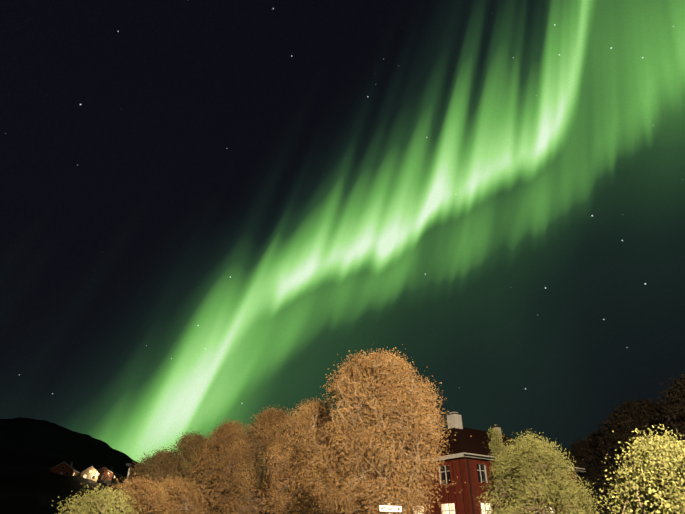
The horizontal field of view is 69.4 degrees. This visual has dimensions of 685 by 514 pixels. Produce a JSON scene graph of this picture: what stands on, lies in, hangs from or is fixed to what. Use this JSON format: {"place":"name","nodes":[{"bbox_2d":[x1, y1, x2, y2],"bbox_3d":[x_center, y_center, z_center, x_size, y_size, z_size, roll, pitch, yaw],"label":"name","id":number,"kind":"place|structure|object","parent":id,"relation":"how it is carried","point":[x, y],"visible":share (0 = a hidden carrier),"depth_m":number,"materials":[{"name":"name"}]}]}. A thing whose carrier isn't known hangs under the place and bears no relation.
{"place":"outdoors","nodes":[
{"label":"outdoors","id":0,"kind":"place"},
{"bbox_2d":[0,417,218,513],"bbox_3d":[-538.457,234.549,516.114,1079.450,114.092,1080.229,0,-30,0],"label":"hill","id":1,"kind":"structure","parent":0,"point":[33,452],"depth_m":250.17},
{"bbox_2d":[50,462,79,475],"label":"house","id":2,"kind":"structure","parent":1,"relation":"on","point":[64,468],"depth_m":195.43,"materials":[{"name":"red paint"}]},
{"bbox_2d":[78,466,99,481],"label":"house","id":3,"kind":"structure","parent":1,"relation":"on","point":[91,472],"depth_m":205.51,"materials":[{"name":"white paint"}]},
{"bbox_2d":[97,467,120,486],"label":"house","id":4,"kind":"structure","parent":1,"relation":"on","point":[104,475],"depth_m":234.52,"materials":[{"name":"red paint"}]},
{"bbox_2d":[0,0,684,513],"label":"sky","id":5,"kind":"structure","parent":0,"point":[205,205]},
{"label":"ground","id":6,"kind":"structure","parent":0,"visible":0},
{"bbox_2d":[51,480,140,513],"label":"tree","id":7,"kind":"object","parent":6,"relation":"on","point":[104,502],"visible":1,"depth_m":10.52,"materials":[{"name":"green plant"}]},
{"bbox_2d":[125,463,133,485],"bbox_3d":[-14.626,17.168,32.503,0.395,6.596,1.140,5,-30,-9],"label":"lamp post","id":8,"kind":"object","parent":6,"relation":"on","point":[128,464],"visible":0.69,"depth_m":34.08,"materials":[{"name":"grey metal"}]},
{"bbox_2d":[97,473,182,513],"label":"tree","id":9,"kind":"object","parent":6,"relation":"on","point":[142,492],"visible":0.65,"depth_m":12.49,"materials":[{"name":"brown plant"}]},
{"bbox_2d":[122,447,187,513],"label":"tree","id":10,"kind":"object","parent":6,"relation":"on","point":[142,466],"visible":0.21,"depth_m":23.52,"materials":[{"name":"brown plant"}]},
{"bbox_2d":[138,471,213,513],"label":"tree","id":11,"kind":"object","parent":6,"relation":"on","point":[184,495],"visible":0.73,"depth_m":13.68,"materials":[{"name":"brown plant"}]},
{"bbox_2d":[135,429,241,513],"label":"tree","id":12,"kind":"object","parent":6,"relation":"on","point":[186,445],"visible":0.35,"depth_m":21.78,"materials":[{"name":"brown plant"}]},
{"bbox_2d":[166,416,281,513],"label":"tree","id":13,"kind":"object","parent":6,"relation":"on","point":[226,432],"visible":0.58,"depth_m":19.92,"materials":[{"name":"brown plant"}]},
{"bbox_2d":[203,405,319,513],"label":"tree","id":14,"kind":"object","parent":6,"relation":"on","point":[266,425],"visible":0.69,"depth_m":17.94,"materials":[{"name":"brown plant"}]},
{"bbox_2d":[252,396,362,513],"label":"tree","id":15,"kind":"object","parent":6,"relation":"on","point":[292,437],"visible":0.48,"depth_m":16.24,"materials":[{"name":"brown plant"}]},
{"bbox_2d":[285,432,392,513],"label":"tree","id":16,"kind":"object","parent":6,"relation":"on","point":[313,501],"visible":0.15,"depth_m":15.09,"materials":[{"name":"brown plant"}]},
{"bbox_2d":[285,344,471,513],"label":"tree","id":17,"kind":"object","parent":6,"relation":"on","point":[382,371],"visible":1,"depth_m":13.54,"materials":[{"name":"brown plant"}]},
{"bbox_2d":[384,412,585,513],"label":"house","id":18,"kind":"structure","parent":6,"relation":"on","point":[470,464],"depth_m":35.32,"materials":[{"name":"wood"}]},
{"bbox_2d":[483,425,512,512],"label":"spire tree","id":19,"kind":"object","parent":6,"relation":"on","point":[494,435],"visible":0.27,"depth_m":17.21,"materials":[{"name":"green plant"}]},
{"bbox_2d":[479,447,555,513],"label":"tree","id":20,"kind":"object","parent":6,"relation":"on","point":[493,489],"visible":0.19,"depth_m":15.12,"materials":[{"name":"green plant"}]},
{"bbox_2d":[475,428,604,513],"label":"tree","id":21,"kind":"object","parent":6,"relation":"on","point":[532,455],"visible":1,"depth_m":13.46,"materials":[{"name":"green plant"}]},
{"bbox_2d":[561,430,632,513],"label":"dark tree","id":22,"kind":"object","parent":6,"relation":"on","point":[582,450],"visible":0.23,"depth_m":44.93,"materials":[{"name":"brown plant"}]},
{"bbox_2d":[582,398,682,513],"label":"dark tree","id":23,"kind":"object","parent":6,"relation":"on","point":[639,414],"visible":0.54,"depth_m":40.51,"materials":[{"name":"brown plant"}]},
{"bbox_2d":[590,424,684,513],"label":"tree","id":24,"kind":"object","parent":6,"relation":"on","point":[646,461],"visible":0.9,"depth_m":6.20,"materials":[{"name":"yellow plant"}]},
{"bbox_2d":[627,373,684,513],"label":"dark tree","id":25,"kind":"object","parent":6,"relation":"on","point":[670,412],"visible":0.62,"depth_m":35.27,"materials":[{"name":"brown plant"}]},
{"bbox_2d":[627,444,684,513],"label":"tree","id":26,"kind":"object","parent":6,"relation":"on","point":[678,505],"visible":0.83,"depth_m":5.51,"materials":[{"name":"yellow plant"}]},
{"bbox_3d":[1.016,6.471,10.028,0.103,2.650,0.097,0,-30,0],"label":"sign post","id":27,"kind":"object","parent":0,"visible":0},
{"bbox_2d":[379,505,401,512],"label":"street name sign","id":28,"kind":"object","parent":27,"relation":"attached to","point":[388,508],"visible":1,"depth_m":10.60,"materials":[{"name":"white metal"}]}
]}

